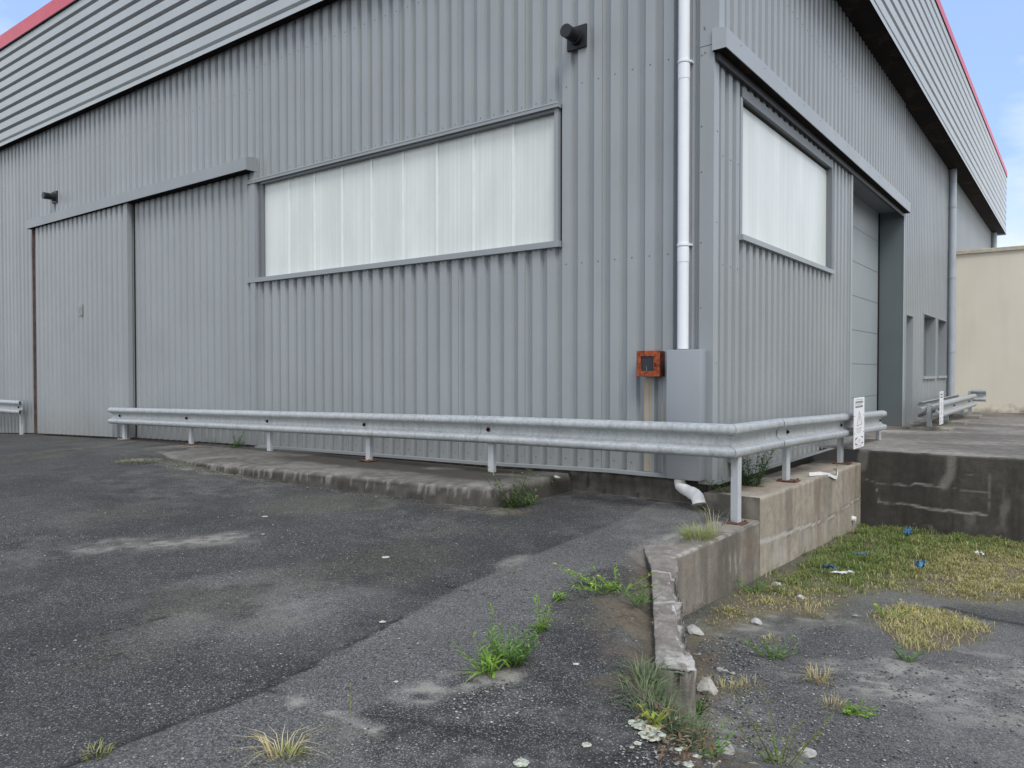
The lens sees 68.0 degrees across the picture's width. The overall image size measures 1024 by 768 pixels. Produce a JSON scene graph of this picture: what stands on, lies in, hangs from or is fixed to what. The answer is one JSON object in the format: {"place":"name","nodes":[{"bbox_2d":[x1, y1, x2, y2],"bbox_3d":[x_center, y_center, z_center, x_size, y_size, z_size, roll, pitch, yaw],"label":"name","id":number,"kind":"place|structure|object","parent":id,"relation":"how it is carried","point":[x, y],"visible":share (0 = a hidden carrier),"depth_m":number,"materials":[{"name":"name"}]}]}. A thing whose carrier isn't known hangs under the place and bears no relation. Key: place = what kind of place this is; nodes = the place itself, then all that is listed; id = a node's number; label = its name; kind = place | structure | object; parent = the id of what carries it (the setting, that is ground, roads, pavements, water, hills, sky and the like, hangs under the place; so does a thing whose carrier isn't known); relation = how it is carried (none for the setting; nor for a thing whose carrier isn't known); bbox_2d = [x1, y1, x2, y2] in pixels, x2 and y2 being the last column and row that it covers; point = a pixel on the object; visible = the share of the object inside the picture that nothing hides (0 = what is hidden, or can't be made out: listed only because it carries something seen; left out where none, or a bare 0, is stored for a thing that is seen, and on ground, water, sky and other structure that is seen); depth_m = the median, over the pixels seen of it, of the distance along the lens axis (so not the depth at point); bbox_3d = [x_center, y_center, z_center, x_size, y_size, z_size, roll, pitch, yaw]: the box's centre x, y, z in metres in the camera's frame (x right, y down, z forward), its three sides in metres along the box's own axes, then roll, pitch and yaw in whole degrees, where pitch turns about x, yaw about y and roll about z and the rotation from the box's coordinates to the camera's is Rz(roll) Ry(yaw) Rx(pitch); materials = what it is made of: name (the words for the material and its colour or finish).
{"place":"outdoors","nodes":[
{"label":"outdoors","id":0,"kind":"place"},
{"bbox_2d":[0,433,730,767],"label":"asphalt yard","id":1,"kind":"structure","parent":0,"point":[73,480],"depth_m":4.31,"materials":[{"name":"grey asphalt"}]},
{"bbox_2d":[0,399,22,434],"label":"guardrail","id":2,"kind":"object","parent":1,"relation":"on","point":[11,406],"visible":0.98,"depth_m":17.34,"materials":[{"name":"metal"}]},
{"bbox_2d":[78,738,119,760],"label":"grass tuft","id":3,"kind":"object","parent":1,"relation":"on","point":[86,758],"visible":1,"depth_m":2.83,"materials":[{"name":"green plant"}]},
{"bbox_2d":[116,458,165,464],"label":"grass tuft","id":4,"kind":"object","parent":1,"relation":"on","point":[135,461],"visible":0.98,"depth_m":10.48,"materials":[{"name":"green plant"}]},
{"bbox_2d":[224,722,328,766],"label":"grass tuft","id":5,"kind":"object","parent":1,"relation":"on","point":[268,750],"visible":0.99,"depth_m":2.80,"materials":[{"name":"beige plant"}]},
{"bbox_2d":[270,736,310,761],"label":"grass tuft","id":6,"kind":"object","parent":1,"relation":"on","point":[288,750],"visible":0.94,"depth_m":2.81,"materials":[{"name":"green plant"}]},
{"bbox_2d":[346,683,352,713],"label":"weed","id":7,"kind":"object","parent":1,"relation":"on","point":[350,702],"visible":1,"depth_m":3.12,"materials":[{"name":"green plant"}]},
{"bbox_2d":[138,443,571,507],"bbox_3d":[-3.135,1.299,10.346,8.265,0.660,1.764,1,1,37],"label":"concrete apron","id":8,"kind":"object","parent":1,"relation":"on","point":[455,484],"visible":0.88,"depth_m":8.86,"materials":[{"name":"grey concrete"}]},
{"bbox_2d":[231,431,244,447],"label":"weed","id":9,"kind":"object","parent":8,"relation":"on","point":[235,445],"visible":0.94,"depth_m":12.15,"materials":[{"name":"green plant"}]},
{"bbox_2d":[1,462,732,767],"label":"loose grit","id":10,"kind":"object","parent":1,"relation":"on","point":[615,754],"visible":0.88,"depth_m":3.40,"materials":[{"name":"gravel"}]},
{"bbox_2d":[262,516,699,767],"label":"lichen","id":11,"kind":"object","parent":1,"relation":"on","point":[520,762],"visible":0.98,"depth_m":2.92},
{"bbox_2d":[450,631,520,681],"bbox_3d":[-0.124,1.282,3.530,0.322,0.175,0.345,1,1,37],"label":"weed","id":12,"kind":"object","parent":1,"relation":"on","point":[492,661],"visible":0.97,"depth_m":3.54,"materials":[{"name":"green plant"}]},
{"bbox_2d":[487,602,504,654],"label":"weed","id":13,"kind":"object","parent":1,"relation":"on","point":[491,613],"visible":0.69,"depth_m":3.77,"materials":[{"name":"green plant"}]},
{"bbox_2d":[0,0,1006,505],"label":"warehouse","id":14,"kind":"structure","parent":1,"relation":"on","point":[746,210],"depth_m":10.72,"materials":[{"name":"grey paint"}]},
{"bbox_2d":[41,191,57,203],"bbox_3d":[-9.930,-4.027,16.290,0.250,0.250,0.246,1,1,37],"label":"flue vent","id":15,"kind":"object","parent":14,"relation":"attached to","point":[53,197],"visible":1,"depth_m":16.29,"materials":[{"name":"black plastic"}]},
{"bbox_2d":[32,203,133,437],"bbox_3d":[-8.893,-1.146,15.572,4.245,4.541,0.088,1,1,37],"label":"sliding door","id":16,"kind":"structure","parent":14,"relation":"in","point":[82,287],"depth_m":15.41,"materials":[{"name":"grey paint"}]},
{"bbox_2d":[132,172,257,444],"bbox_3d":[-5.732,-1.167,13.335,4.244,4.419,0.087,1,1,37],"label":"sliding door","id":17,"kind":"structure","parent":14,"relation":"in","point":[138,288],"depth_m":13.07,"materials":[{"name":"grey paint"}]},
{"bbox_2d":[247,101,561,282],"bbox_3d":[-1.822,-2.392,10.362,5.960,1.622,0.130,1,1,37],"label":"window","id":18,"kind":"structure","parent":14,"relation":"in","point":[492,186],"depth_m":9.94,"materials":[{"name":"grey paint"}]},
{"bbox_2d":[560,23,586,51],"bbox_3d":[0.652,-3.824,8.303,0.250,0.250,0.246,1,1,37],"label":"flue vent","id":19,"kind":"object","parent":14,"relation":"attached to","point":[576,37],"visible":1,"depth_m":8.31,"materials":[{"name":"black plastic"}]},
{"bbox_2d":[637,350,664,376],"bbox_3d":[1.433,-0.210,7.842,0.256,0.266,0.149,1,1,37],"label":"wall box","id":20,"kind":"object","parent":14,"relation":"attached to","point":[650,363],"visible":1,"depth_m":7.79,"materials":[{"name":"red paint"}]},
{"bbox_2d":[739,87,834,274],"bbox_3d":[3.506,-2.372,9.541,0.135,1.623,3.680,1,1,37],"label":"window","id":21,"kind":"structure","parent":14,"relation":"in","point":[786,183],"depth_m":9.36,"materials":[{"name":"grey paint"}]},
{"bbox_2d":[851,194,879,412],"bbox_3d":[6.209,-1.333,13.816,0.060,4.420,4.070,1,1,37],"label":"loading door","id":22,"kind":"structure","parent":14,"relation":"in","point":[866,221],"depth_m":14.56,"materials":[{"name":"paint"}]},
{"bbox_2d":[905,313,913,424],"bbox_3d":[8.182,-0.295,15.917,0.280,2.310,0.770,1,1,37],"label":"side door","id":23,"kind":"structure","parent":14,"relation":"in","point":[909,318],"depth_m":16.15,"materials":[{"name":"paint"}]},
{"bbox_2d":[923,312,936,378],"bbox_3d":[9.735,-0.881,17.898,0.260,1.510,1.740,1,1,37],"label":"window","id":24,"kind":"structure","parent":14,"relation":"in","point":[929,321],"depth_m":18.54,"materials":[{"name":"paint"}]},
{"bbox_2d":[937,317,946,377],"bbox_3d":[10.904,-0.909,19.446,0.260,1.510,1.460,1,1,37],"label":"window","id":25,"kind":"structure","parent":14,"relation":"in","point":[942,323],"depth_m":19.99,"materials":[{"name":"paint"}]},
{"bbox_2d":[481,467,546,508],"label":"weed","id":26,"kind":"object","parent":1,"relation":"on","point":[513,503],"visible":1,"depth_m":7.55,"materials":[{"name":"green plant"}]},
{"bbox_2d":[485,620,543,668],"bbox_3d":[0.002,1.249,3.623,0.288,0.194,0.288,0,1,12],"label":"weed","id":27,"kind":"object","parent":1,"relation":"on","point":[514,656],"visible":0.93,"depth_m":3.61,"materials":[{"name":"green plant"}]},
{"bbox_2d":[520,494,537,504],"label":"weed","id":28,"kind":"object","parent":1,"relation":"on","point":[529,502],"visible":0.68,"depth_m":7.72,"materials":[{"name":"green plant"}]},
{"bbox_2d":[529,591,556,633],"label":"weed","id":29,"kind":"object","parent":1,"relation":"on","point":[543,624],"visible":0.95,"depth_m":4.06,"materials":[{"name":"green plant"}]},
{"bbox_2d":[551,591,565,602],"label":"weed","id":30,"kind":"object","parent":1,"relation":"on","point":[558,598],"visible":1,"depth_m":4.58,"materials":[{"name":"green plant"}]},
{"bbox_2d":[554,563,663,593],"bbox_3d":[0.618,1.230,4.800,0.724,0.154,0.610,0,1,4],"label":"weed","id":31,"kind":"object","parent":1,"relation":"on","point":[609,585],"visible":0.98,"depth_m":4.80,"materials":[{"name":"green plant"}]},
{"bbox_2d":[620,579,663,605],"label":"weed","id":32,"kind":"object","parent":1,"relation":"on","point":[641,600],"visible":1,"depth_m":4.54,"materials":[{"name":"green plant"}]},
{"bbox_2d":[592,665,701,724],"bbox_3d":[0.565,1.339,3.329,0.574,0.155,0.612,1,1,37],"label":"grass tuft","id":33,"kind":"object","parent":1,"relation":"on","point":[650,688],"visible":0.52,"depth_m":3.35,"materials":[{"name":"green plant"}]},
{"bbox_2d":[637,703,670,730],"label":"weed","id":34,"kind":"object","parent":1,"relation":"on","point":[652,717],"visible":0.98,"depth_m":3.01,"materials":[{"name":"green plant"}]},
{"bbox_2d":[614,651,698,689],"bbox_3d":[0.633,1.343,3.567,0.511,0.134,0.475,0,1,1],"label":"grass tuft","id":35,"kind":"object","parent":1,"relation":"on","point":[658,672],"visible":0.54,"depth_m":3.59,"materials":[{"name":"green plant"}]},
{"bbox_2d":[612,688,714,743],"bbox_3d":[0.584,1.354,3.158,0.542,0.136,0.497,0,1,15],"label":"grass tuft","id":36,"kind":"object","parent":1,"relation":"on","point":[668,718],"visible":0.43,"depth_m":3.17,"materials":[{"name":"green plant"}]},
{"bbox_2d":[635,704,731,752],"bbox_3d":[0.653,1.369,3.003,0.429,0.115,0.445,0,1,3],"label":"grass tuft","id":37,"kind":"object","parent":1,"relation":"on","point":[683,733],"visible":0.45,"depth_m":3.03,"materials":[{"name":"green plant"}]},
{"bbox_2d":[654,710,731,745],"bbox_3d":[0.723,1.385,3.070,0.362,0.080,0.378,-1,1,-33],"label":"grass tuft","id":38,"kind":"object","parent":1,"relation":"on","point":[704,726],"visible":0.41,"depth_m":3.09,"materials":[{"name":"green plant"}]},
{"bbox_2d":[0,0,1023,246],"label":"sky","id":39,"kind":"structure","parent":0,"point":[988,34],"materials":[{"name":"blue"}]},
{"bbox_2d":[683,527,1023,767],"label":"yard","id":40,"kind":"structure","parent":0,"point":[972,742],"depth_m":4.50,"materials":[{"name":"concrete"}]},
{"bbox_2d":[61,434,1017,767],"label":"dry leaves","id":41,"kind":"object","parent":40,"relation":"on","point":[663,738],"visible":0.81,"depth_m":2.92,"materials":[{"name":"plant"}]},
{"bbox_2d":[644,546,696,718],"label":"broken wall","id":42,"kind":"structure","parent":40,"relation":"on","point":[669,638],"depth_m":4.17,"materials":[{"name":"concrete"}]},
{"bbox_2d":[686,624,703,635],"bbox_3d":[1.272,1.716,5.273,0.136,0.083,0.083,1,1,37],"label":"concrete chunk","id":43,"kind":"object","parent":40,"relation":"on","point":[692,629],"visible":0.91,"depth_m":5.25,"materials":[{"name":"stone"}]},
{"bbox_2d":[695,691,711,718],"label":"weed","id":44,"kind":"object","parent":40,"relation":"on","point":[701,710],"visible":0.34,"depth_m":3.72,"materials":[{"name":"green plant"}]},
{"bbox_2d":[697,677,717,694],"bbox_3d":[1.056,1.641,4.097,0.101,0.106,0.088,1,1,37],"label":"concrete chunk","id":45,"kind":"object","parent":40,"relation":"on","point":[705,684],"visible":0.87,"depth_m":4.08,"materials":[{"name":"concrete"}]},
{"bbox_2d":[684,722,734,759],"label":"weed","id":46,"kind":"object","parent":40,"relation":"on","point":[704,751],"visible":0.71,"depth_m":2.98,"materials":[{"name":"green plant"}]},
{"bbox_2d":[713,740,734,754],"bbox_3d":[0.869,1.497,3.121,0.094,0.059,0.068,1,1,37],"label":"pebble","id":47,"kind":"object","parent":40,"relation":"on","point":[730,749],"visible":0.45,"depth_m":3.10,"materials":[{"name":"stone"}]},
{"bbox_2d":[699,674,752,697],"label":"grass tuft","id":48,"kind":"object","parent":40,"relation":"on","point":[731,685],"visible":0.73,"depth_m":4.18,"materials":[{"name":"beige plant"}]},
{"bbox_2d":[736,672,764,689],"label":"grass tuft","id":49,"kind":"object","parent":40,"relation":"on","point":[759,687],"visible":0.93,"depth_m":4.22,"materials":[{"name":"beige plant"}]},
{"bbox_2d":[651,460,860,615],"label":"retaining wall","id":50,"kind":"structure","parent":40,"relation":"on","point":[789,521],"depth_m":7.38,"materials":[{"name":"concrete"}]},
{"bbox_2d":[108,407,886,525],"bbox_3d":[-0.981,0.707,13.046,12.394,0.912,6.458,1,1,37],"label":"guardrail","id":51,"kind":"object","parent":50,"relation":"on","point":[735,443],"visible":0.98,"depth_m":8.59,"materials":[{"name":"metal"}]},
{"bbox_2d":[853,397,863,448],"bbox_3d":[4.609,0.512,10.079,0.010,0.668,0.572,1,1,37],"label":"warning sign","id":52,"kind":"object","parent":51,"relation":"attached to","point":[858,438],"visible":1,"depth_m":10.05,"materials":[{"name":"white plastic"}]},
{"bbox_2d":[665,521,724,541],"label":"grass tuft","id":53,"kind":"object","parent":50,"relation":"on","point":[697,533],"visible":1,"depth_m":6.21,"materials":[{"name":"green plant"}]},
{"bbox_2d":[681,501,736,534],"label":"grass tuft","id":54,"kind":"object","parent":50,"relation":"on","point":[710,520],"visible":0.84,"depth_m":6.35,"materials":[{"name":"beige plant"}]},
{"bbox_2d":[704,478,741,492],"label":"weed","id":55,"kind":"object","parent":50,"relation":"on","point":[719,487],"visible":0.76,"depth_m":7.43,"materials":[{"name":"green plant"}]},
{"bbox_2d":[726,450,774,486],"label":"weed","id":56,"kind":"object","parent":50,"relation":"on","point":[758,480],"visible":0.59,"depth_m":7.87,"materials":[{"name":"green plant"}]},
{"bbox_2d":[809,465,837,478],"bbox_3d":[3.784,1.078,9.083,0.114,0.150,1.071,1,1,39],"label":"tape","id":57,"kind":"object","parent":50,"relation":"on","point":[821,473],"visible":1,"depth_m":8.87,"materials":[{"name":"white plastic"}]},
{"bbox_2d":[751,617,761,624],"bbox_3d":[1.804,1.754,5.603,0.084,0.058,0.056,1,1,37],"label":"concrete chunk","id":58,"kind":"object","parent":40,"relation":"on","point":[756,621],"visible":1,"depth_m":5.59,"materials":[{"name":"concrete"}]},
{"bbox_2d":[731,574,784,592],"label":"weed","id":59,"kind":"object","parent":40,"relation":"on","point":[747,589],"visible":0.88,"depth_m":6.52,"materials":[{"name":"green plant"}]},
{"bbox_2d":[760,631,782,642],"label":"grass tuft","id":60,"kind":"object","parent":40,"relation":"on","point":[770,637],"visible":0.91,"depth_m":5.25,"materials":[{"name":"beige plant"}]},
{"bbox_2d":[744,631,800,659],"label":"weed","id":61,"kind":"object","parent":40,"relation":"on","point":[767,651],"visible":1,"depth_m":4.82,"materials":[{"name":"green plant"}]},
{"bbox_2d":[725,688,832,767],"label":"weed","id":62,"kind":"object","parent":40,"relation":"on","point":[770,758],"visible":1,"depth_m":3.10,"materials":[{"name":"green plant"}]},
{"bbox_2d":[797,747,816,758],"bbox_3d":[1.296,1.624,3.333,0.083,0.051,0.049,1,1,37],"label":"pebble","id":63,"kind":"object","parent":40,"relation":"on","point":[809,753],"visible":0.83,"depth_m":3.32,"materials":[{"name":"stone"}]},
{"bbox_2d":[794,597,826,617],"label":"grass tuft","id":64,"kind":"object","parent":40,"relation":"on","point":[807,610],"visible":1,"depth_m":5.88,"materials":[{"name":"beige plant"}]},
{"bbox_2d":[795,662,836,685],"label":"grass tuft","id":65,"kind":"object","parent":40,"relation":"on","point":[824,678],"visible":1,"depth_m":4.38,"materials":[{"name":"beige plant"}]},
{"bbox_2d":[811,692,855,711],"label":"grass tuft","id":66,"kind":"object","parent":40,"relation":"on","point":[833,706],"visible":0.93,"depth_m":3.96,"materials":[{"name":"beige plant"}]},
{"bbox_2d":[696,625,1023,767],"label":"loose grit","id":67,"kind":"object","parent":40,"relation":"on","point":[857,724],"visible":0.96,"depth_m":4.13,"materials":[{"name":"gravel"}]},
{"bbox_2d":[840,698,879,718],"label":"weed","id":68,"kind":"object","parent":40,"relation":"on","point":[855,711],"visible":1,"depth_m":3.86,"materials":[{"name":"green plant"}]},
{"bbox_2d":[871,599,913,618],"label":"weed","id":69,"kind":"object","parent":40,"relation":"on","point":[878,608],"visible":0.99,"depth_m":5.85,"materials":[{"name":"green plant"}]},
{"bbox_2d":[891,641,926,662],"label":"weed","id":70,"kind":"object","parent":40,"relation":"on","point":[909,657],"visible":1,"depth_m":4.85,"materials":[{"name":"green plant"}]},
{"bbox_2d":[857,449,1023,542],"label":"yard wall","id":71,"kind":"structure","parent":40,"relation":"on","point":[945,494],"depth_m":9.65,"materials":[{"name":"grey concrete"}]},
{"bbox_2d":[686,522,1023,640],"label":"grass","id":72,"kind":"structure","parent":0,"point":[878,563],"depth_m":7.55,"materials":[{"name":"green plant"}]},
{"bbox_2d":[822,564,836,568],"bbox_3d":[2.981,1.713,7.125,0.135,0.054,0.069,0,1,22],"label":"plastic scrap","id":73,"kind":"object","parent":72,"relation":"on","point":[826,566],"visible":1,"depth_m":7.12,"materials":[{"name":"blue plastic"}]},
{"bbox_2d":[832,570,851,573],"bbox_3d":[3.081,1.753,7.078,0.240,0.016,0.098,0,1,-7],"label":"wrapper","id":74,"kind":"object","parent":72,"relation":"on","point":[844,572],"visible":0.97,"depth_m":7.08,"materials":[{"name":"white plastic"}]},
{"bbox_2d":[903,527,912,534],"bbox_3d":[4.924,1.824,9.437,0.112,0.031,0.509,1,1,29],"label":"plastic scrap","id":75,"kind":"object","parent":72,"relation":"on","point":[909,530],"visible":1,"depth_m":9.42,"materials":[{"name":"blue plastic"}]},
{"bbox_2d":[914,559,926,567],"bbox_3d":[3.888,1.708,7.233,0.105,0.094,0.048,0,1,12],"label":"plastic scrap","id":76,"kind":"object","parent":72,"relation":"on","point":[919,563],"visible":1,"depth_m":7.22,"materials":[{"name":"blue plastic"}]},
{"bbox_2d":[820,411,1023,459],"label":"loading yard","id":77,"kind":"structure","parent":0,"point":[991,434],"depth_m":12.26,"materials":[{"name":"concrete"}]},
{"bbox_2d":[909,389,985,430],"bbox_3d":[9.715,0.507,16.735,0.700,0.676,6.500,1,1,37],"label":"guardrail","id":78,"kind":"object","parent":77,"relation":"on","point":[953,404],"visible":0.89,"depth_m":15.97,"materials":[{"name":"metal"}]},
{"bbox_2d":[939,391,943,424],"bbox_3d":[7.960,0.441,14.068,0.010,0.610,0.442,1,1,37],"label":"warning sign","id":79,"kind":"object","parent":78,"relation":"attached to","point":[941,408],"visible":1,"depth_m":14.04,"materials":[{"name":"white plastic"}]},
{"bbox_2d":[955,245,1023,412],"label":"rendered building","id":80,"kind":"structure","parent":77,"relation":"on","point":[989,335],"depth_m":20.68,"materials":[{"name":"paint"}]},
{"bbox_2d":[867,600,995,652],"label":"grass","id":81,"kind":"structure","parent":0,"point":[923,616],"depth_m":5.66,"materials":[{"name":"yellow plant"}]}
]}

